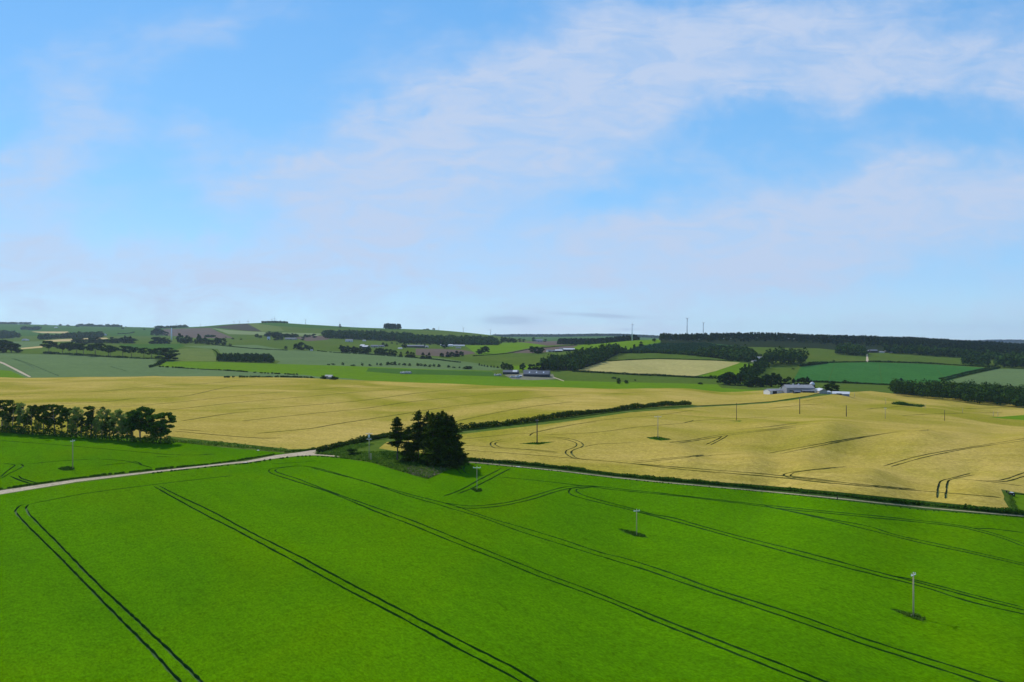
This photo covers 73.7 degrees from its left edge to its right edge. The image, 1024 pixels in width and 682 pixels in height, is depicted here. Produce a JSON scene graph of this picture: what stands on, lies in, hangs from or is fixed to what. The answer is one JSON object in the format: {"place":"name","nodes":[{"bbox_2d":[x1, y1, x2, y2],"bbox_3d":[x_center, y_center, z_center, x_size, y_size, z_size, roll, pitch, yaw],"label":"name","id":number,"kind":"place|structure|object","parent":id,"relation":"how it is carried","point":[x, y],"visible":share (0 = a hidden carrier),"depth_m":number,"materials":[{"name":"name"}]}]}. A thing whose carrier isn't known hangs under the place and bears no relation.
{"place":"outdoors","nodes":[
{"label":"outdoors","id":0,"kind":"place"},
{"bbox_2d":[0,370,24,377],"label":"green field","id":1,"kind":"structure","parent":0,"point":[8,374],"depth_m":933.12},
{"bbox_2d":[13,341,42,347],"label":"wheat field","id":2,"kind":"structure","parent":0,"point":[23,344],"depth_m":2048.89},
{"bbox_2d":[0,432,284,488],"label":"crop field","id":3,"kind":"structure","parent":0,"point":[28,458],"depth_m":244.96,"materials":[{"name":"plant"}]},
{"bbox_2d":[40,404,70,434],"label":"scots pine","id":4,"kind":"object","parent":3,"relation":"on","point":[57,409],"visible":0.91,"depth_m":279.77,"materials":[{"name":"green plant"}]},
{"bbox_2d":[56,408,72,436],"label":"scots pine","id":5,"kind":"object","parent":3,"relation":"on","point":[65,413],"visible":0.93,"depth_m":277.62,"materials":[{"name":"green plant"}]},
{"bbox_2d":[67,406,84,433],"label":"ash tree","id":6,"kind":"object","parent":3,"relation":"on","point":[75,413],"visible":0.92,"depth_m":277.77,"materials":[{"name":"green plant"}]},
{"bbox_2d":[0,425,173,443],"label":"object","id":7,"kind":"object","parent":3,"relation":"on","point":[11,429],"visible":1,"depth_m":276.45,"materials":[{"name":"plant"}]},
{"bbox_2d":[82,406,104,435],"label":"scots pine","id":8,"kind":"object","parent":3,"relation":"on","point":[89,416],"visible":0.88,"depth_m":275.77,"materials":[{"name":"green plant"}]},
{"bbox_2d":[92,409,110,438],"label":"ash tree","id":9,"kind":"object","parent":3,"relation":"on","point":[101,417],"visible":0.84,"depth_m":274.05,"materials":[{"name":"green plant"}]},
{"bbox_2d":[106,409,127,434],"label":"ash tree","id":10,"kind":"object","parent":3,"relation":"on","point":[117,414],"visible":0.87,"depth_m":272.60,"materials":[{"name":"green plant"}]},
{"bbox_2d":[0,453,273,488],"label":"track verge","id":11,"kind":"structure","parent":3,"relation":"on","point":[20,485],"depth_m":223.38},
{"bbox_2d":[122,406,155,441],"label":"domed pine","id":12,"kind":"object","parent":3,"relation":"on","point":[135,417],"visible":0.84,"depth_m":269.19,"materials":[{"name":"green plant"}]},
{"bbox_2d":[142,412,176,437],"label":"domed pine","id":13,"kind":"object","parent":3,"relation":"on","point":[158,428],"visible":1,"depth_m":267.89,"materials":[{"name":"green plant"}]},
{"bbox_2d":[162,438,287,451],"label":"hedge","id":14,"kind":"object","parent":3,"relation":"on","point":[228,444],"visible":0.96,"depth_m":272.66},
{"bbox_2d":[118,344,183,348],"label":"green strip field","id":15,"kind":"structure","parent":0,"point":[153,346],"depth_m":1748.68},
{"bbox_2d":[0,450,337,493],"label":"gravel track","id":16,"kind":"structure","parent":0,"point":[309,452],"depth_m":222.52,"materials":[{"name":"gravel"}]},
{"bbox_2d":[0,353,365,380],"bbox_3d":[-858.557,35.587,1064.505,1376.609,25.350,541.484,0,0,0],"label":"wheat field","id":17,"kind":"structure","parent":0,"point":[43,365],"depth_m":1016.35,"materials":[{"name":"plant"}]},
{"bbox_2d":[86,343,105,353],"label":"tree","id":18,"kind":"object","parent":17,"relation":"on","point":[96,346],"visible":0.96,"depth_m":1273.66,"materials":[{"name":"green plant"}]},
{"bbox_2d":[60,353,148,358],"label":"field hedge","id":19,"kind":"object","parent":17,"relation":"on","point":[118,356],"visible":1,"depth_m":1269.95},
{"bbox_2d":[159,365,297,374],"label":"field hedge","id":20,"kind":"object","parent":17,"relation":"on","point":[228,370],"visible":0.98,"depth_m":949.61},
{"bbox_2d":[224,375,314,377],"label":"crest scrub","id":21,"kind":"object","parent":17,"relation":"on","point":[272,376],"visible":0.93,"depth_m":818.00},
{"bbox_2d":[169,348,215,360],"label":"olive pasture","id":22,"kind":"structure","parent":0,"point":[195,354],"depth_m":1302.45,"materials":[{"name":"plant"}]},
{"bbox_2d":[164,328,231,337],"bbox_3d":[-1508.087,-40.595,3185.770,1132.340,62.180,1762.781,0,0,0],"label":"heath","id":23,"kind":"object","parent":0,"point":[194,332],"visible":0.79,"depth_m":3087.72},
{"bbox_2d":[168,436,295,452],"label":"rough grass","id":24,"kind":"structure","parent":0,"point":[224,446],"depth_m":273.37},
{"bbox_2d":[215,323,261,331],"bbox_3d":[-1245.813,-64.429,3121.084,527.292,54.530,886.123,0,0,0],"label":"heath","id":25,"kind":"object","parent":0,"point":[246,327],"visible":0.98,"depth_m":3093.06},
{"bbox_2d":[247,323,283,331],"bbox_3d":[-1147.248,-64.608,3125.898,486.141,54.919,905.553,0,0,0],"label":"hill pasture","id":26,"kind":"structure","parent":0,"point":[261,327],"depth_m":2917.66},
{"bbox_2d":[213,328,320,335],"bbox_3d":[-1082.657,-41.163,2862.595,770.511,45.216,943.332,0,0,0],"label":"hill stubble","id":27,"kind":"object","parent":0,"point":[247,332],"visible":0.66,"depth_m":2636.43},
{"bbox_2d":[0,323,658,340],"bbox_3d":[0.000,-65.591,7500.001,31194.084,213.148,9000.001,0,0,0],"label":"pasture","id":28,"kind":"structure","parent":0,"point":[114,331],"depth_m":3940.07,"materials":[{"name":"plant"}]},
{"bbox_2d":[187,345,500,369],"bbox_3d":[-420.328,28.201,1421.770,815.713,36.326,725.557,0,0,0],"label":"field","id":29,"kind":"structure","parent":0,"point":[300,357],"depth_m":1283.80,"materials":[{"name":"plant"}]},
{"bbox_2d":[317,350,460,362],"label":"field hedge","id":30,"kind":"object","parent":29,"relation":"on","point":[398,356],"visible":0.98,"depth_m":1352.81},
{"bbox_2d":[321,439,445,478],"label":"rough grass","id":31,"kind":"structure","parent":0,"point":[381,441],"depth_m":292.01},
{"bbox_2d":[313,443,396,456],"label":"weeds","id":32,"kind":"object","parent":31,"relation":"on","point":[341,450],"visible":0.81,"depth_m":262.62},
{"bbox_2d":[386,417,407,458],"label":"spruce","id":33,"kind":"object","parent":31,"relation":"on","point":[396,434],"visible":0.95,"depth_m":241.28,"materials":[{"name":"green plant"}]},
{"bbox_2d":[335,453,463,478],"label":"long grass","id":34,"kind":"structure","parent":31,"relation":"on","point":[379,459],"depth_m":233.31,"materials":[{"name":"plant"}]},
{"bbox_2d":[397,426,416,461],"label":"spruce","id":35,"kind":"object","parent":31,"relation":"on","point":[407,446],"visible":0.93,"depth_m":238.49,"materials":[{"name":"green plant"}]},
{"bbox_2d":[379,450,436,464],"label":"tall weeds","id":36,"kind":"object","parent":31,"relation":"on","point":[387,454],"visible":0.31,"depth_m":249.96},
{"bbox_2d":[405,410,425,457],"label":"spruce","id":37,"kind":"object","parent":31,"relation":"on","point":[416,437],"visible":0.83,"depth_m":239.30,"materials":[{"name":"green plant"}]},
{"bbox_2d":[418,410,434,447],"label":"spruce","id":38,"kind":"object","parent":31,"relation":"on","point":[425,419],"visible":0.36,"depth_m":238.12,"materials":[{"name":"green plant"}]},
{"bbox_2d":[419,412,439,452],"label":"spruce","id":39,"kind":"object","parent":31,"relation":"on","point":[428,426],"visible":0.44,"depth_m":233.47,"materials":[{"name":"green plant"}]},
{"bbox_2d":[407,462,458,477],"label":"dry grass","id":40,"kind":"structure","parent":31,"relation":"on","point":[415,473],"depth_m":222.49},
{"bbox_2d":[417,412,453,465],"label":"spruce","id":41,"kind":"object","parent":31,"relation":"on","point":[432,456],"visible":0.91,"depth_m":231.19,"materials":[{"name":"green plant"}]},
{"bbox_2d":[429,413,469,469],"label":"spruce","id":42,"kind":"object","parent":31,"relation":"on","point":[453,462],"visible":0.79,"depth_m":231.94,"materials":[{"name":"green plant"}]},
{"bbox_2d":[444,415,465,455],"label":"spruce","id":43,"kind":"object","parent":31,"relation":"on","point":[456,444],"visible":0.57,"depth_m":234.71,"materials":[{"name":"green plant"}]},
{"bbox_2d":[454,422,468,462],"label":"spruce","id":44,"kind":"object","parent":31,"relation":"on","point":[463,456],"visible":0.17,"depth_m":238.68,"materials":[{"name":"green plant"}]},
{"bbox_2d":[0,376,818,448],"bbox_3d":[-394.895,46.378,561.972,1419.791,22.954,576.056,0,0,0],"label":"barley field","id":45,"kind":"structure","parent":0,"point":[294,413],"depth_m":488.63,"materials":[{"name":"plant"}]},
{"bbox_2d":[782,384,814,392],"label":"long shed","id":46,"kind":"structure","parent":45,"relation":"on","point":[788,388],"depth_m":679.33,"materials":[{"name":"grey metal"}]},
{"bbox_2d":[367,368,498,376],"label":"green field","id":47,"kind":"structure","parent":0,"point":[440,372],"depth_m":1010.59,"materials":[{"name":"plant"}]},
{"bbox_2d":[416,348,474,355],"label":"ploughed field","id":48,"kind":"structure","parent":0,"point":[435,352],"depth_m":1563.76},
{"bbox_2d":[161,361,761,391],"bbox_3d":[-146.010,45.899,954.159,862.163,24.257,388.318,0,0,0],"label":"green field","id":49,"kind":"structure","parent":0,"point":[356,372],"depth_m":907.03,"materials":[{"name":"plant"}]},
{"bbox_2d":[443,353,565,364],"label":"pasture","id":50,"kind":"structure","parent":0,"point":[519,358],"depth_m":1297.99,"materials":[{"name":"plant"}]},
{"bbox_2d":[465,342,545,354],"bbox_3d":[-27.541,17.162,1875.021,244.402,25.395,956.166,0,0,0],"label":"farmland","id":51,"kind":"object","parent":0,"point":[503,348],"visible":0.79,"depth_m":1808.18,"materials":[{"name":"plant"}]},
{"bbox_2d":[0,456,1023,681],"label":"crop field","id":52,"kind":"structure","parent":0,"point":[310,569],"depth_m":138.70,"materials":[{"name":"plant"}]},
{"bbox_2d":[152,455,368,473],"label":"track verge","id":53,"kind":"structure","parent":52,"relation":"on","point":[256,462],"depth_m":244.88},
{"bbox_2d":[895,610,925,620],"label":"grass patch","id":54,"kind":"object","parent":52,"relation":"on","point":[916,615],"visible":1,"depth_m":123.12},
{"bbox_2d":[0,326,1023,510],"bbox_3d":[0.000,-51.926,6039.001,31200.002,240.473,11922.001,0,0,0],"label":"open ground","id":55,"kind":"structure","parent":0,"point":[332,344],"depth_m":1483.79,"materials":[{"name":"plant"}]},
{"bbox_2d":[0,400,14,425],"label":"scots pine","id":56,"kind":"object","parent":55,"relation":"on","point":[3,407],"visible":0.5,"depth_m":289.67,"materials":[{"name":"green plant"}]},
{"bbox_2d":[0,329,21,338],"bbox_3d":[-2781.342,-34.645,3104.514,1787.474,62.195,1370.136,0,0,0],"label":"hill wood","id":57,"kind":"object","parent":55,"relation":"on","point":[7,334],"visible":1,"depth_m":2742.19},
{"bbox_2d":[0,402,24,425],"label":"scots pine","id":58,"kind":"object","parent":55,"relation":"on","point":[9,418],"visible":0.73,"depth_m":286.67,"materials":[{"name":"green plant"}]},
{"bbox_2d":[14,403,32,430],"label":"ash tree","id":59,"kind":"object","parent":55,"relation":"on","point":[19,414],"visible":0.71,"depth_m":284.51,"materials":[{"name":"green plant"}]},
{"bbox_2d":[22,404,39,429],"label":"scots pine","id":60,"kind":"object","parent":55,"relation":"on","point":[32,411],"visible":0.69,"depth_m":282.98,"materials":[{"name":"green plant"}]},
{"bbox_2d":[34,404,56,430],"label":"scots pine","id":61,"kind":"object","parent":55,"relation":"on","point":[38,410],"visible":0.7,"depth_m":281.24,"materials":[{"name":"green plant"}]},
{"bbox_2d":[37,331,103,338],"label":"hill wood","id":62,"kind":"object","parent":55,"relation":"on","point":[79,334],"visible":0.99,"depth_m":2619.99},
{"bbox_2d":[153,348,179,359],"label":"tree","id":63,"kind":"object","parent":55,"relation":"on","point":[171,354],"visible":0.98,"depth_m":1152.38,"materials":[{"name":"green plant"}]},
{"bbox_2d":[216,352,274,362],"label":"plantation block","id":64,"kind":"structure","parent":55,"relation":"on","point":[256,357],"depth_m":1163.80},
{"bbox_2d":[315,440,355,451],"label":"field hedge","id":65,"kind":"object","parent":55,"relation":"on","point":[332,446],"visible":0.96,"depth_m":271.50,"materials":[{"name":"green plant"}]},
{"bbox_2d":[322,329,414,340],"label":"hill wood","id":66,"kind":"object","parent":55,"relation":"on","point":[370,335],"visible":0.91,"depth_m":2244.05,"materials":[{"name":"plant"}]},
{"bbox_2d":[350,433,390,443],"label":"field hedge","id":67,"kind":"object","parent":55,"relation":"on","point":[359,439],"visible":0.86,"depth_m":298.20,"materials":[{"name":"green plant"}]},
{"bbox_2d":[396,334,492,343],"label":"hill wood","id":68,"kind":"object","parent":55,"relation":"on","point":[429,339],"visible":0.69,"depth_m":2071.81,"materials":[{"name":"plant"}]},
{"bbox_2d":[446,337,501,344],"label":"hill wood","id":69,"kind":"object","parent":55,"relation":"on","point":[489,341],"visible":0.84,"depth_m":2043.09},
{"bbox_2d":[400,400,691,434],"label":"field hedge","id":70,"kind":"object","parent":55,"relation":"on","point":[507,422],"visible":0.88,"depth_m":390.49,"materials":[{"name":"green plant"}]},
{"bbox_2d":[572,370,705,377],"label":"field hedge","id":71,"kind":"object","parent":55,"relation":"on","point":[627,373],"visible":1,"depth_m":993.71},
{"bbox_2d":[599,358,732,361],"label":"field hedge","id":72,"kind":"object","parent":55,"relation":"on","point":[666,358],"visible":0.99,"depth_m":1224.36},
{"bbox_2d":[619,349,716,356],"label":"tree line","id":73,"kind":"object","parent":55,"relation":"on","point":[686,352],"visible":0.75,"depth_m":1315.65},
{"bbox_2d":[696,344,757,361],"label":"woodland","id":74,"kind":"object","parent":55,"relation":"on","point":[737,352],"visible":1,"depth_m":1307.40,"materials":[{"name":"plant"}]},
{"bbox_2d":[735,355,769,384],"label":"woodland belt","id":75,"kind":"object","parent":55,"relation":"on","point":[759,366],"visible":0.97,"depth_m":993.04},
{"bbox_2d":[763,345,808,364],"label":"woodland","id":76,"kind":"object","parent":55,"relation":"on","point":[782,356],"visible":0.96,"depth_m":1228.08,"materials":[{"name":"plant"}]},
{"bbox_2d":[868,360,995,366],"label":"field hedge","id":77,"kind":"object","parent":55,"relation":"on","point":[975,365],"visible":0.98,"depth_m":1346.63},
{"bbox_2d":[993,351,1023,366],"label":"woodland","id":78,"kind":"object","parent":55,"relation":"on","point":[1013,359],"visible":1,"depth_m":1275.49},
{"bbox_2d":[0,0,1023,339],"label":"sky","id":79,"kind":"structure","parent":0,"point":[832,167],"materials":[{"name":"blue"}]},
{"bbox_2d":[505,373,554,379],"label":"farmyard","id":80,"kind":"structure","parent":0,"point":[533,378],"depth_m":929.69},
{"bbox_2d":[523,370,550,376],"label":"barn","id":81,"kind":"structure","parent":80,"relation":"on","point":[534,373],"depth_m":947.46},
{"bbox_2d":[507,345,575,352],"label":"ploughed field","id":82,"kind":"structure","parent":0,"point":[528,351],"depth_m":1579.10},
{"bbox_2d":[394,406,694,440],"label":"grass strip","id":83,"kind":"object","parent":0,"point":[534,424],"depth_m":375.40,"materials":[{"name":"plant"}]},
{"bbox_2d":[524,341,570,345],"bbox_3d":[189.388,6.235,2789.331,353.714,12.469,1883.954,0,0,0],"label":"ploughed field","id":84,"kind":"structure","parent":0,"point":[548,343],"depth_m":2382.53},
{"bbox_2d":[545,353,618,370],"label":"woodland floor","id":85,"kind":"structure","parent":0,"point":[565,368],"depth_m":1089.80,"materials":[{"name":"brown plant"}]},
{"bbox_2d":[539,343,622,370],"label":"woodland belt","id":86,"kind":"object","parent":85,"relation":"on","point":[579,358],"visible":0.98,"depth_m":1113.57,"materials":[{"name":"plant"}]},
{"bbox_2d":[513,339,659,369],"bbox_3d":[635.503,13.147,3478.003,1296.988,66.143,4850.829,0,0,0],"label":"bright pasture","id":87,"kind":"structure","parent":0,"point":[628,344],"depth_m":1579.51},
{"bbox_2d":[556,334,639,344],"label":"conifer strip","id":88,"kind":"object","parent":87,"relation":"on","point":[576,341],"visible":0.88,"depth_m":2056.99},
{"bbox_2d":[568,372,721,382],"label":"pasture","id":89,"kind":"structure","parent":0,"point":[657,379],"depth_m":951.80,"materials":[{"name":"plant"}]},
{"bbox_2d":[580,359,739,375],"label":"barley field","id":90,"kind":"structure","parent":0,"point":[678,367],"depth_m":1108.42,"materials":[{"name":"plant"}]},
{"bbox_2d":[605,353,729,360],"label":"pasture","id":91,"kind":"structure","parent":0,"point":[623,357],"depth_m":1260.24,"materials":[{"name":"plant"}]},
{"bbox_2d":[632,342,745,360],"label":"plantation","id":92,"kind":"object","parent":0,"point":[708,343],"visible":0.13,"depth_m":1508.22,"materials":[{"name":"plant"}]},
{"bbox_2d":[630,342,725,351],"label":"plantation","id":93,"kind":"object","parent":92,"relation":"on","point":[688,346],"visible":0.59,"depth_m":1453.85,"materials":[{"name":"green plant"}]},
{"bbox_2d":[380,391,1023,508],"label":"barley field","id":94,"kind":"structure","parent":0,"point":[972,454],"depth_m":292.69,"materials":[{"name":"plant"}]},
{"bbox_2d":[700,363,752,377],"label":"pasture","id":95,"kind":"structure","parent":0,"point":[734,369],"depth_m":1082.94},
{"bbox_2d":[467,460,1023,517],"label":"verge","id":96,"kind":"structure","parent":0,"point":[752,488],"depth_m":197.37,"materials":[{"name":"green plant"}]},
{"bbox_2d":[464,457,1023,513],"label":"verge scrub","id":97,"kind":"object","parent":96,"relation":"on","point":[986,508],"visible":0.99,"depth_m":211.47,"materials":[{"name":"plant"}]},
{"bbox_2d":[468,462,1023,517],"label":"verge scrub","id":98,"kind":"object","parent":96,"relation":"on","point":[773,493],"visible":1,"depth_m":202.72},
{"bbox_2d":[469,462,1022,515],"bbox_3d":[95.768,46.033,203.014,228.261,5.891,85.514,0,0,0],"label":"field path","id":99,"kind":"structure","parent":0,"point":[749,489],"depth_m":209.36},
{"bbox_2d":[692,394,830,406],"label":"grass strip","id":100,"kind":"object","parent":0,"point":[815,395],"depth_m":593.83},
{"bbox_2d":[758,365,799,379],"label":"pasture","id":101,"kind":"structure","parent":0,"point":[785,371],"depth_m":1110.00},
{"bbox_2d":[748,347,865,361],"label":"pasture","id":102,"kind":"structure","parent":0,"point":[819,354],"depth_m":1463.98,"materials":[{"name":"plant"}]},
{"bbox_2d":[660,338,1023,356],"bbox_3d":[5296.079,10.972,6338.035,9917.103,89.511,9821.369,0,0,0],"label":"woodland floor","id":103,"kind":"structure","parent":0,"point":[786,343],"depth_m":1739.61,"materials":[{"name":"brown plant"}]},
{"bbox_2d":[493,333,658,337],"bbox_3d":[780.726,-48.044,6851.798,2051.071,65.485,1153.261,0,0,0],"label":"distant forest","id":104,"kind":"object","parent":103,"relation":"on","point":[561,335],"visible":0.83,"depth_m":6322.28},
{"bbox_2d":[659,332,1023,354],"bbox_3d":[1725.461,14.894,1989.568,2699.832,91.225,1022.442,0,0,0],"label":"forest","id":105,"kind":"object","parent":103,"relation":"on","point":[984,346],"visible":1,"depth_m":1834.93,"materials":[{"name":"plant"}]},
{"bbox_2d":[835,342,867,355],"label":"woodland","id":106,"kind":"object","parent":103,"relation":"on","point":[850,348],"visible":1,"depth_m":1498.52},
{"bbox_2d":[815,383,892,392],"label":"pasture","id":107,"kind":"structure","parent":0,"point":[863,387],"depth_m":900.90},
{"bbox_2d":[794,362,981,383],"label":"root crop field","id":108,"kind":"structure","parent":0,"point":[864,372],"depth_m":1168.53,"materials":[{"name":"plant"}]},
{"bbox_2d":[813,380,889,384],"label":"field hedge","id":109,"kind":"object","parent":108,"relation":"on","point":[826,381],"visible":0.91,"depth_m":963.14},
{"bbox_2d":[941,366,1000,379],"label":"field hedge","id":110,"kind":"object","parent":108,"relation":"on","point":[979,371],"visible":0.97,"depth_m":1157.23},
{"bbox_2d":[868,352,994,366],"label":"pasture","id":111,"kind":"structure","parent":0,"point":[914,357],"depth_m":1451.53,"materials":[{"name":"plant"}]},
{"bbox_2d":[883,343,999,358],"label":"tree row","id":112,"kind":"object","parent":111,"relation":"on","point":[949,351],"visible":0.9,"depth_m":1529.60,"materials":[{"name":"plant"}]},
{"bbox_2d":[960,352,990,365],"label":"shelter block","id":113,"kind":"structure","parent":111,"relation":"on","point":[972,358],"depth_m":1328.84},
{"bbox_2d":[893,392,1023,405],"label":"woodland floor","id":114,"kind":"structure","parent":0,"point":[943,397],"depth_m":780.67,"materials":[{"name":"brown plant"}]},
{"bbox_2d":[888,378,1023,405],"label":"woodland","id":115,"kind":"object","parent":114,"relation":"on","point":[996,393],"visible":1,"depth_m":748.05,"materials":[{"name":"plant"}]},
{"bbox_2d":[945,369,1023,386],"bbox_3d":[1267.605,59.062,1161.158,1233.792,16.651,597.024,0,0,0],"label":"wheat field","id":116,"kind":"structure","parent":0,"point":[1012,377],"depth_m":1095.65,"materials":[{"name":"plant"}]},
{"bbox_2d":[1013,494,1023,509],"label":"green field","id":117,"kind":"structure","parent":0,"point":[1018,499],"depth_m":199.17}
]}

